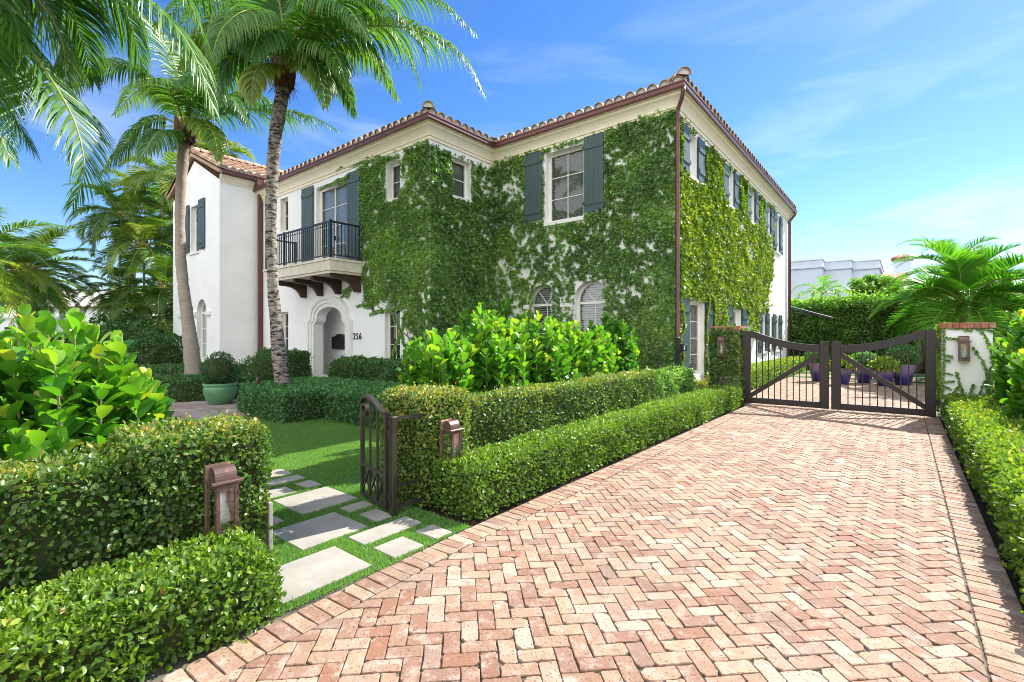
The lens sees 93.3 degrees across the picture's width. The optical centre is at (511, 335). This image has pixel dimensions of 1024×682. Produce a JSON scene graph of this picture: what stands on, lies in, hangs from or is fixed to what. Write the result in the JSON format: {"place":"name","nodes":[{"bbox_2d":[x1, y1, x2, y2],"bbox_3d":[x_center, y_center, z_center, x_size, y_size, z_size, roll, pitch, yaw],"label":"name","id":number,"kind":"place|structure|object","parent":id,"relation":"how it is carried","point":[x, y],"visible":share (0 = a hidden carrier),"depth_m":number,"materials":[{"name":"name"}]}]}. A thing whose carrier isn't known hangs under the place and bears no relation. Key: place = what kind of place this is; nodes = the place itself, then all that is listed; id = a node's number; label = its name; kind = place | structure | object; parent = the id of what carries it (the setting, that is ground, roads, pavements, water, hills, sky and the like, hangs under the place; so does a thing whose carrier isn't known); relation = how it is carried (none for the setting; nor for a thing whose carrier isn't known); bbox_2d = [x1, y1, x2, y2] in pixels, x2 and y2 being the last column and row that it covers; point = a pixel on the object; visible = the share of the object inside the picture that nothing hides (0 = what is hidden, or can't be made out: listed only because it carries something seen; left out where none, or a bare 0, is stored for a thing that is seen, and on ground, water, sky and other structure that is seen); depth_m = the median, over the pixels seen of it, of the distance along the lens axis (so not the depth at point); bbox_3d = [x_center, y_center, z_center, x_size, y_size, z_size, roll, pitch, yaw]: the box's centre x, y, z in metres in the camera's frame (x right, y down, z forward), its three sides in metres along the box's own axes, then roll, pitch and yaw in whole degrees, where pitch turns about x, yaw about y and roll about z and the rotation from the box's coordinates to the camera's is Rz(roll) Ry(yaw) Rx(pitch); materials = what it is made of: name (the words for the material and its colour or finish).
{"place":"outdoors","nodes":[
{"label":"outdoors","id":0,"kind":"place"},
{"bbox_2d":[168,399,263,420],"bbox_3d":[-8.648,1.514,12.332,11.798,0.032,6.257,0,0,39],"label":"front court","id":1,"kind":"object","parent":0,"point":[197,410],"visible":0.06,"depth_m":9.85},
{"bbox_2d":[74,1,342,374],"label":"coconut palm","id":2,"kind":"object","parent":1,"relation":"on","point":[186,101],"visible":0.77,"depth_m":12.51,"materials":[{"name":"green plant"}]},
{"bbox_2d":[151,372,273,401],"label":"box hedge","id":3,"kind":"object","parent":1,"relation":"on","point":[182,387],"visible":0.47,"depth_m":11.12,"materials":[{"name":"green plant"}]},
{"bbox_2d":[202,381,237,404],"bbox_3d":[-6.461,1.270,10.701,0.690,0.460,0.690,0,0,39],"label":"green pot","id":4,"kind":"object","parent":1,"relation":"on","point":[218,394],"visible":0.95,"depth_m":10.46,"materials":[{"name":"ceramic"}]},
{"bbox_2d":[198,351,240,383],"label":"pot shrub","id":5,"kind":"object","parent":4,"relation":"in","point":[220,370],"visible":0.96,"depth_m":10.53,"materials":[{"name":"green plant"}]},
{"bbox_2d":[240,416,470,616],"bbox_3d":[-2.971,1.504,6.274,7.280,0.001,3.600,0,0,39],"label":"lawn base","id":6,"kind":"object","parent":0,"point":[355,478],"visible":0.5,"depth_m":4.76,"materials":[{"name":"green plant"}]},
{"bbox_2d":[150,0,485,386],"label":"coconut palm","id":7,"kind":"object","parent":6,"relation":"on","point":[258,35],"visible":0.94,"depth_m":9.26,"materials":[{"name":"green plant"}]},
{"bbox_2d":[389,413,426,517],"bbox_3d":[-0.882,1.100,4.151,0.050,0.860,0.386,0,0,39],"label":"gate post","id":8,"kind":"object","parent":6,"relation":"on","point":[394,506],"visible":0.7,"depth_m":4.01,"materials":[{"name":"brown metal"}]},
{"bbox_2d":[359,394,389,509],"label":"garden gate","id":9,"kind":"structure","parent":8,"relation":"attached to","point":[365,409],"depth_m":4.27,"materials":[{"name":"brown metal"}]},
{"bbox_2d":[377,379,473,507],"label":"fig wall","id":10,"kind":"structure","parent":6,"relation":"on","point":[418,445],"depth_m":4.37,"materials":[{"name":"green plant"}]},
{"bbox_2d":[440,418,463,463],"bbox_3d":[-0.537,0.941,4.286,0.165,0.389,0.164,0,0,39],"label":"wall lantern","id":11,"kind":"object","parent":10,"relation":"attached to","point":[451,436],"depth_m":4.26,"materials":[{"name":"orange metal"}]},
{"bbox_2d":[0,0,1023,315],"label":"sky","id":12,"kind":"structure","parent":0,"point":[885,124],"materials":[{"name":"blue"}]},
{"bbox_2d":[18,367,1023,619],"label":"planting bed","id":13,"kind":"object","parent":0,"point":[998,541],"depth_m":4.40,"materials":[{"name":"soil"}]},
{"bbox_2d":[0,206,73,326],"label":"coconut palm","id":14,"kind":"object","parent":13,"relation":"on","point":[5,277],"visible":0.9,"depth_m":18.94,"materials":[{"name":"green plant"}]},
{"bbox_2d":[0,439,147,610],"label":"fig wall","id":15,"kind":"structure","parent":13,"relation":"on","point":[61,513],"depth_m":2.51,"materials":[{"name":"green plant"}]},
{"bbox_2d":[0,304,177,468],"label":"clusia shrub","id":16,"kind":"object","parent":13,"relation":"on","point":[85,386],"visible":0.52,"depth_m":3.40,"materials":[{"name":"green plant"}]},
{"bbox_2d":[0,0,236,221],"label":"coconut palm","id":17,"kind":"object","parent":13,"relation":"on","point":[17,44],"visible":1,"depth_m":5.65,"materials":[{"name":"green plant"}]},
{"bbox_2d":[75,211,172,321],"bbox_3d":[-18.690,-2.341,24.640,4.883,7.690,5.000,0,0,19],"label":"areca palm","id":18,"kind":"object","parent":13,"relation":"on","point":[145,254],"visible":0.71,"depth_m":23.61,"materials":[{"name":"green plant"}]},
{"bbox_2d":[89,286,172,334],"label":"areca palm","id":19,"kind":"object","parent":13,"relation":"on","point":[166,325],"visible":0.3,"depth_m":22.55,"materials":[{"name":"green plant"}]},
{"bbox_2d":[98,314,169,363],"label":"dark shrub","id":20,"kind":"object","parent":13,"relation":"on","point":[127,331],"visible":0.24,"depth_m":21.39,"materials":[{"name":"green plant"}]},
{"bbox_2d":[105,254,172,332],"bbox_3d":[-17.312,-1.185,23.985,4.224,5.388,4.497,0,0,39],"label":"areca palm","id":21,"kind":"object","parent":13,"relation":"on","point":[166,263],"visible":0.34,"depth_m":23.08,"materials":[{"name":"green plant"}]},
{"bbox_2d":[0,523,287,681],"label":"hedge","id":22,"kind":"object","parent":13,"relation":"on","point":[144,612],"visible":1,"depth_m":2.21,"materials":[{"name":"green plant"}]},
{"bbox_2d":[119,151,176,321],"bbox_3d":[-17.949,-3.969,25.056,4.633,10.944,4.056,0,0,39],"label":"areca palm","id":23,"kind":"object","parent":13,"relation":"on","point":[164,184],"visible":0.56,"depth_m":24.57,"materials":[{"name":"green plant"}]},
{"bbox_2d":[127,328,183,364],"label":"dark shrub","id":24,"kind":"object","parent":13,"relation":"on","point":[159,349],"visible":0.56,"depth_m":19.49,"materials":[{"name":"green plant"}]},
{"bbox_2d":[105,409,274,564],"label":"fig wall","id":25,"kind":"structure","parent":13,"relation":"on","point":[172,458],"depth_m":2.92,"materials":[{"name":"green plant"}]},
{"bbox_2d":[202,461,243,535],"bbox_3d":[-1.724,0.979,2.880,0.173,0.413,0.171,0,0,39],"label":"wall lantern","id":26,"kind":"object","parent":25,"relation":"attached to","point":[221,480],"depth_m":2.86,"materials":[{"name":"orange metal"}]},
{"bbox_2d":[214,483,239,534],"bbox_3d":[-1.667,1.013,2.830,0.018,0.276,0.139,0,0,39],"label":"door","id":27,"kind":"structure","parent":26,"relation":"in","point":[237,521],"depth_m":2.83,"materials":[{"name":"orange metal"}]},
{"bbox_2d":[265,501,271,549],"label":"wall end panel","id":28,"kind":"structure","parent":25,"relation":"attached to","point":[268,535],"depth_m":3.22,"materials":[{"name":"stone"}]},
{"bbox_2d":[259,486,296,499],"bbox_3d":[-2.267,1.509,4.562,0.250,0.042,0.370,0,0,39],"label":"stepping stone","id":29,"kind":"object","parent":13,"relation":"on","point":[277,492],"visible":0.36,"depth_m":4.62,"materials":[{"name":"stone"}]},
{"bbox_2d":[257,346,313,378],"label":"shade hedge","id":30,"kind":"object","parent":13,"relation":"on","point":[299,363],"visible":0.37,"depth_m":14.94,"materials":[{"name":"green plant"}]},
{"bbox_2d":[273,486,356,515],"bbox_3d":[-1.793,1.509,4.409,0.540,0.042,0.530,0,0,39],"label":"stepping stone","id":31,"kind":"object","parent":13,"relation":"on","point":[312,500],"visible":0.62,"depth_m":4.37,"materials":[{"name":"stone"}]},
{"bbox_2d":[234,375,398,429],"bbox_3d":[-2.746,1.199,8.781,6.366,0.692,2.570,0,0,39],"label":"box hedge","id":32,"kind":"object","parent":13,"relation":"on","point":[302,398],"visible":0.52,"depth_m":8.63,"materials":[{"name":"green plant"}]},
{"bbox_2d":[264,546,371,604],"bbox_3d":[-1.272,1.509,3.060,0.450,0.042,0.590,0,0,39],"label":"stepping stone","id":33,"kind":"object","parent":13,"relation":"on","point":[308,573],"visible":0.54,"depth_m":3.06,"materials":[{"name":"stone"}]},
{"bbox_2d":[272,512,367,550],"bbox_3d":[-1.487,1.509,3.730,0.490,0.042,0.540,0,0,39],"label":"stepping stone","id":34,"kind":"object","parent":13,"relation":"on","point":[310,533],"visible":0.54,"depth_m":3.69,"materials":[{"name":"stone"}]},
{"bbox_2d":[326,354,417,383],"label":"shade hedge","id":35,"kind":"object","parent":13,"relation":"on","point":[364,368],"visible":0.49,"depth_m":11.94,"materials":[{"name":"green plant"}]},
{"bbox_2d":[359,509,391,522],"bbox_3d":[-1.131,1.509,4.027,0.250,0.042,0.170,0,0,39],"label":"stepping stone","id":36,"kind":"object","parent":13,"relation":"on","point":[374,515],"visible":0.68,"depth_m":4.00,"materials":[{"name":"stone"}]},
{"bbox_2d":[348,516,421,546],"bbox_3d":[-0.967,1.509,3.720,0.210,0.042,0.540,0,0,39],"label":"stepping stone","id":37,"kind":"object","parent":13,"relation":"on","point":[372,535],"visible":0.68,"depth_m":3.69,"materials":[{"name":"stone"}]},
{"bbox_2d":[373,536,423,559],"bbox_3d":[-0.802,1.509,3.420,0.245,0.042,0.260,0,0,39],"label":"stepping stone","id":38,"kind":"object","parent":13,"relation":"on","point":[399,546],"visible":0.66,"depth_m":3.40,"materials":[{"name":"stone"}]},
{"bbox_2d":[416,525,451,540],"bbox_3d":[-0.597,1.509,3.684,0.230,0.042,0.170,0,0,39],"label":"stepping stone","id":39,"kind":"object","parent":13,"relation":"on","point":[434,531],"visible":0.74,"depth_m":3.68,"materials":[{"name":"stone"}]},
{"bbox_2d":[393,328,483,394],"bbox_3d":[-0.941,0.758,6.039,1.160,1.722,1.277,0,0,39],"label":"clusia shrub","id":40,"kind":"object","parent":13,"relation":"on","point":[436,358],"visible":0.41,"depth_m":5.77,"materials":[{"name":"green plant"}]},
{"bbox_2d":[165,66,796,380],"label":"house","id":41,"kind":"structure","parent":13,"relation":"on","point":[320,264],"depth_m":15.43,"materials":[{"name":"paint"}]},
{"bbox_2d":[201,301,205,360],"bbox_3d":[-12.783,-0.215,20.076,1.150,2.610,0.305,0,0,39],"label":"window","id":42,"kind":"structure","parent":41,"relation":"in","point":[204,305],"depth_m":20.39,"materials":[{"name":"paint"}]},
{"bbox_2d":[320,180,346,258],"bbox_3d":[-5.982,-3.825,16.912,2.000,2.910,0.570,0,0,39],"label":"balcony door","id":43,"kind":"structure","parent":41,"relation":"in","point":[333,200],"depth_m":16.88,"materials":[{"name":"paint"}]},
{"bbox_2d":[386,163,400,202],"bbox_3d":[-3.349,-4.620,14.721,0.750,1.220,0.755,0,0,39],"label":"window","id":44,"kind":"structure","parent":41,"relation":"in","point":[396,167],"depth_m":14.79,"materials":[{"name":"paint"}]},
{"bbox_2d":[388,306,399,358],"bbox_3d":[-3.349,-0.020,14.808,0.740,1.800,0.520,0,0,39],"label":"window","id":45,"kind":"structure","parent":41,"relation":"in","point":[393,333],"depth_m":14.84,"materials":[{"name":"paint"}]},
{"bbox_2d":[319,138,496,357],"bbox_3d":[-3.663,-2.175,16.177,6.097,7.293,2.924,0,0,39],"label":"ivy","id":46,"kind":"object","parent":41,"relation":"attached to","point":[470,277],"visible":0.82,"depth_m":14.19,"materials":[{"name":"green plant"}]},
{"bbox_2d":[451,160,471,202],"bbox_3d":[-1.763,-4.645,14.609,0.735,1.230,0.870,0,0,39],"label":"window","id":47,"kind":"structure","parent":41,"relation":"in","point":[459,173],"depth_m":14.73,"materials":[{"name":"paint"}]},
{"bbox_2d":[532,285,559,350],"bbox_3d":[1.202,-0.360,14.624,1.120,2.320,0.532,0,0,39],"label":"window","id":48,"kind":"structure","parent":41,"relation":"in","point":[542,303],"depth_m":14.68,"materials":[{"name":"paint"}]},
{"bbox_2d":[544,147,583,226],"bbox_3d":[1.699,-4.295,14.103,1.370,2.130,0.755,0,0,39],"label":"window","id":49,"kind":"structure","parent":41,"relation":"in","point":[565,168],"depth_m":14.18,"materials":[{"name":"paint"}]},
{"bbox_2d":[492,108,675,371],"bbox_3d":[1.697,-2.073,13.590,6.019,7.173,0.262,0,0,39],"label":"ivy","id":50,"kind":"object","parent":41,"relation":"attached to","point":[654,296],"visible":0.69,"depth_m":12.65,"materials":[{"name":"green plant"}]},
{"bbox_2d":[577,281,609,333],"bbox_3d":[2.460,-0.360,13.603,1.120,2.320,0.532,0,0,39],"label":"window","id":51,"kind":"structure","parent":41,"relation":"in","point":[590,304],"depth_m":13.68,"materials":[{"name":"paint"}]},
{"bbox_2d":[690,302,698,373],"bbox_3d":[4.643,0.060,13.231,0.520,1.960,1.300,0,0,39],"label":"french door","id":52,"kind":"structure","parent":41,"relation":"in","point":[694,315],"depth_m":13.54,"materials":[{"name":"paint"}]},
{"bbox_2d":[680,116,778,377],"bbox_3d":[7.799,-2.032,16.381,0.286,6.883,12.002,0,0,39],"label":"wall creeper","id":53,"kind":"object","parent":41,"relation":"attached to","point":[740,279],"depth_m":14.32,"materials":[{"name":"green plant"}]},
{"bbox_2d":[447,302,533,395],"bbox_3d":[-0.384,0.568,6.862,1.411,2.090,1.530,0,0,39],"label":"clusia shrub","id":54,"kind":"object","parent":13,"relation":"on","point":[490,339],"visible":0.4,"depth_m":6.56,"materials":[{"name":"green plant"}]},
{"bbox_2d":[458,297,528,340],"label":"clusia shrub","id":55,"kind":"object","parent":13,"relation":"on","point":[503,310],"visible":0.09,"depth_m":10.98,"materials":[{"name":"green plant"}]},
{"bbox_2d":[504,310,581,386],"bbox_3d":[0.376,0.656,7.808,1.427,2.131,1.695,0,0,39],"label":"clusia shrub","id":56,"kind":"object","parent":13,"relation":"on","point":[551,361],"visible":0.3,"depth_m":7.46,"materials":[{"name":"green plant"}]},
{"bbox_2d":[463,368,659,458],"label":"fig wall","id":57,"kind":"structure","parent":13,"relation":"on","point":[502,413],"depth_m":6.09,"materials":[{"name":"green plant"}]},
{"bbox_2d":[427,382,743,523],"bbox_3d":[2.142,1.260,7.341,0.721,0.570,8.620,0,0,39],"label":"hedge","id":58,"kind":"object","parent":13,"relation":"on","point":[494,478],"visible":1,"depth_m":5.02,"materials":[{"name":"green plant"}]},
{"bbox_2d":[562,320,618,377],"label":"clusia shrub","id":59,"kind":"object","parent":13,"relation":"on","point":[595,358],"visible":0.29,"depth_m":8.50,"materials":[{"name":"green plant"}]},
{"bbox_2d":[581,311,639,372],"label":"clusia shrub","id":60,"kind":"object","parent":13,"relation":"on","point":[627,353],"visible":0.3,"depth_m":10.28,"materials":[{"name":"green plant"}]},
{"bbox_2d":[621,363,698,399],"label":"fig wall","id":61,"kind":"structure","parent":13,"relation":"on","point":[672,380],"depth_m":9.76,"materials":[{"name":"green plant"}]},
{"bbox_2d":[675,337,686,371],"bbox_3d":[3.742,0.776,10.707,0.267,1.507,0.151,0,0,2],"label":"intercom post","id":62,"kind":"object","parent":13,"relation":"on","point":[679,347],"visible":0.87,"depth_m":10.66,"materials":[{"name":"black metal"}]},
{"bbox_2d":[710,326,746,383],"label":"gate pillar","id":63,"kind":"structure","parent":13,"relation":"on","point":[734,328],"depth_m":10.83,"materials":[{"name":"paint"}]},
{"bbox_2d":[707,322,748,403],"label":"pillar creeper","id":64,"kind":"object","parent":63,"relation":"attached to","point":[714,334],"visible":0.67,"depth_m":10.77,"materials":[{"name":"green plant"}]},
{"bbox_2d":[705,356,807,389],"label":"court hedge","id":65,"kind":"object","parent":13,"relation":"on","point":[771,370],"visible":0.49,"depth_m":15.61,"materials":[{"name":"green plant"}]},
{"bbox_2d":[791,275,852,298],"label":"christmas palm","id":66,"kind":"object","parent":13,"relation":"on","point":[824,286],"visible":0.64,"depth_m":27.23,"materials":[{"name":"green plant"}]},
{"bbox_2d":[845,273,905,304],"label":"leafy tree","id":67,"kind":"object","parent":13,"relation":"on","point":[860,285],"visible":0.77,"depth_m":29.52,"materials":[{"name":"green plant"}]},
{"bbox_2d":[791,281,1023,370],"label":"tall hedge","id":68,"kind":"object","parent":13,"relation":"on","point":[851,323],"visible":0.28,"depth_m":22.98,"materials":[{"name":"green plant"}]},
{"bbox_2d":[870,287,956,371],"bbox_3d":[17.526,-0.360,20.963,3.214,3.891,2.998,0,0,39],"label":"leafy tree","id":69,"kind":"object","parent":13,"relation":"on","point":[897,306],"visible":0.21,"depth_m":20.89,"materials":[{"name":"green plant"}]},
{"bbox_2d":[869,238,1023,348],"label":"christmas palm","id":70,"kind":"object","parent":13,"relation":"on","point":[963,268],"visible":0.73,"depth_m":14.19,"materials":[{"name":"green plant"}]},
{"bbox_2d":[885,235,1013,322],"bbox_3d":[17.142,-1.240,19.116,3.885,5.502,4.154,0,0,39],"label":"christmas palm","id":71,"kind":"object","parent":13,"relation":"on","point":[932,256],"visible":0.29,"depth_m":18.84,"materials":[{"name":"green plant"}]},
{"bbox_2d":[883,247,1023,349],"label":"christmas palm","id":72,"kind":"object","parent":13,"relation":"on","point":[1008,262],"visible":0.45,"depth_m":14.49,"materials":[{"name":"green plant"}]},
{"bbox_2d":[938,322,995,419],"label":"gate pillar","id":73,"kind":"structure","parent":13,"relation":"on","point":[972,371],"depth_m":8.53,"materials":[{"name":"paint"}]},
{"bbox_2d":[957,336,971,361],"bbox_3d":[7.945,0.230,8.492,0.187,0.461,0.190,0,0,39],"label":"wall lantern","id":74,"kind":"object","parent":73,"relation":"attached to","point":[964,348],"depth_m":8.46,"materials":[{"name":"orange metal"}]},
{"bbox_2d":[933,321,996,412],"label":"pillar vine","id":75,"kind":"object","parent":73,"relation":"attached to","point":[988,390],"visible":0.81,"depth_m":8.64,"materials":[{"name":"green plant"}]},
{"bbox_2d":[941,391,1023,612],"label":"hedge","id":76,"kind":"object","parent":13,"relation":"on","point":[986,434],"visible":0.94,"depth_m":4.37,"materials":[{"name":"green plant"}]},
{"bbox_2d":[956,308,1013,352],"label":"dark shrub","id":77,"kind":"object","parent":13,"relation":"on","point":[1007,313],"visible":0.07,"depth_m":17.97,"materials":[{"name":"green plant"}]},
{"bbox_2d":[985,308,1023,403],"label":"clusia shrub","id":78,"kind":"object","parent":13,"relation":"on","point":[1010,344],"visible":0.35,"depth_m":7.32,"materials":[{"name":"green plant"}]},
{"bbox_2d":[999,349,1023,416],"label":"clusia shrub","id":79,"kind":"object","parent":13,"relation":"on","point":[1015,365],"visible":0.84,"depth_m":6.06,"materials":[{"name":"green plant"}]},
{"bbox_2d":[125,373,1021,681],"bbox_3d":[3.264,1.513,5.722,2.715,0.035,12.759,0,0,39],"label":"brick driveway","id":80,"kind":"structure","parent":0,"point":[871,462],"depth_m":2.93,"materials":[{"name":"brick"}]},
{"bbox_2d":[162,403,1023,681],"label":"driveway border","id":81,"kind":"object","parent":80,"relation":"on","point":[996,604],"visible":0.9,"depth_m":2.98,"materials":[{"name":"brick"}]},
{"bbox_2d":[741,331,828,408],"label":"driveway gate","id":82,"kind":"structure","parent":80,"relation":"on","point":[822,350],"depth_m":10.18,"materials":[{"name":"metal"}]},
{"bbox_2d":[831,330,939,416],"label":"driveway gate","id":83,"kind":"structure","parent":80,"relation":"on","point":[928,407],"depth_m":9.13,"materials":[{"name":"metal"}]},
{"bbox_2d":[751,370,939,413],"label":"courtyard paving","id":84,"kind":"structure","parent":0,"point":[896,395],"depth_m":12.82,"materials":[{"name":"brick"}]},
{"bbox_2d":[853,367,873,382],"bbox_3d":[11.250,1.250,15.443,0.592,0.500,0.592,0,0,39],"label":"blue pot","id":85,"kind":"object","parent":84,"relation":"on","point":[859,376],"visible":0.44,"depth_m":15.30,"materials":[{"name":"ceramic"}]},
{"bbox_2d":[851,351,876,367],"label":"ball shrub","id":86,"kind":"object","parent":85,"relation":"in","point":[865,358],"visible":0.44,"depth_m":15.26,"materials":[{"name":"green plant"}]},
{"bbox_2d":[873,370,894,386],"bbox_3d":[11.138,1.265,14.457,0.530,0.470,0.530,0,0,39],"label":"blue pot","id":87,"kind":"object","parent":84,"relation":"on","point":[888,375],"visible":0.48,"depth_m":14.29,"materials":[{"name":"ceramic"}]},
{"bbox_2d":[867,355,899,373],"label":"leafy plant","id":88,"kind":"object","parent":87,"relation":"in","point":[896,365],"visible":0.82,"depth_m":14.26,"materials":[{"name":"green plant"}]},
{"bbox_2d":[893,364,915,385],"bbox_3d":[11.951,1.185,14.772,0.673,0.630,0.673,0,0,39],"label":"blue pot","id":89,"kind":"object","parent":84,"relation":"on","point":[904,374],"visible":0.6,"depth_m":14.56,"materials":[{"name":"ceramic"}]},
{"bbox_2d":[886,344,923,365],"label":"ball shrub","id":90,"kind":"object","parent":89,"relation":"in","point":[904,355],"visible":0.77,"depth_m":14.57,"materials":[{"name":"green plant"}]},
{"label":"ground","id":91,"kind":"structure","parent":0,"visible":0},
{"bbox_2d":[0,235,93,344],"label":"coconut palm","id":92,"kind":"object","parent":91,"relation":"on","point":[60,270],"visible":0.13,"depth_m":25.17,"materials":[{"name":"green plant"}]},
{"bbox_2d":[0,222,114,349],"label":"coconut palm","id":93,"kind":"object","parent":91,"relation":"on","point":[42,290],"visible":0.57,"depth_m":22.94,"materials":[{"name":"green plant"}]},
{"bbox_2d":[0,290,169,332],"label":"gabled house","id":94,"kind":"structure","parent":91,"relation":"on","point":[7,321],"depth_m":39.90,"materials":[{"name":"white paint"}]},
{"bbox_2d":[63,265,170,324],"bbox_3d":[-21.010,-1.129,26.069,4.486,5.271,4.348,0,0,11],"label":"areca palm","id":95,"kind":"object","parent":91,"relation":"on","point":[112,293],"visible":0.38,"depth_m":25.21,"materials":[{"name":"green plant"}]},
{"bbox_2d":[62,181,172,325],"bbox_3d":[-20.746,-3.149,25.663,4.958,9.304,4.769,0,0,39],"label":"areca palm","id":96,"kind":"object","parent":91,"relation":"on","point":[100,219],"visible":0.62,"depth_m":24.77,"materials":[{"name":"green plant"}]},
{"bbox_2d":[94,167,164,285],"bbox_3d":[-20.935,-3.791,27.030,3.752,10.591,3.669,0,0,39],"label":"areca palm","id":97,"kind":"object","parent":91,"relation":"on","point":[116,183],"visible":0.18,"depth_m":26.53,"materials":[{"name":"green plant"}]},
{"bbox_2d":[126,197,172,255],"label":"areca palm","id":98,"kind":"object","parent":91,"relation":"on","point":[167,229],"visible":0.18,"depth_m":24.79,"materials":[{"name":"green plant"}]},
{"bbox_2d":[195,124,254,162],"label":"areca palm","id":99,"kind":"object","parent":91,"relation":"on","point":[236,147],"visible":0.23,"depth_m":31.00,"materials":[{"name":"green plant"}]},
{"bbox_2d":[791,258,906,300],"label":"neighbour house","id":100,"kind":"structure","parent":91,"relation":"on","point":[809,271],"depth_m":38.47,"materials":[{"name":"paint"}]},
{"bbox_2d":[891,254,912,287],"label":"tiled tower","id":101,"kind":"structure","parent":91,"relation":"on","point":[905,265],"depth_m":51.45,"materials":[{"name":"paint"}]},
{"label":"front court bed","id":102,"kind":"structure","parent":0,"visible":0},
{"bbox_2d":[137,362,246,374],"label":"box hedge","id":103,"kind":"object","parent":102,"relation":"on","point":[162,368],"visible":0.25,"depth_m":14.71,"materials":[{"name":"green plant"}]},
{"bbox_2d":[236,349,292,380],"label":"round shrub","id":104,"kind":"object","parent":102,"relation":"on","point":[258,365],"visible":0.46,"depth_m":12.35,"materials":[{"name":"green plant"}]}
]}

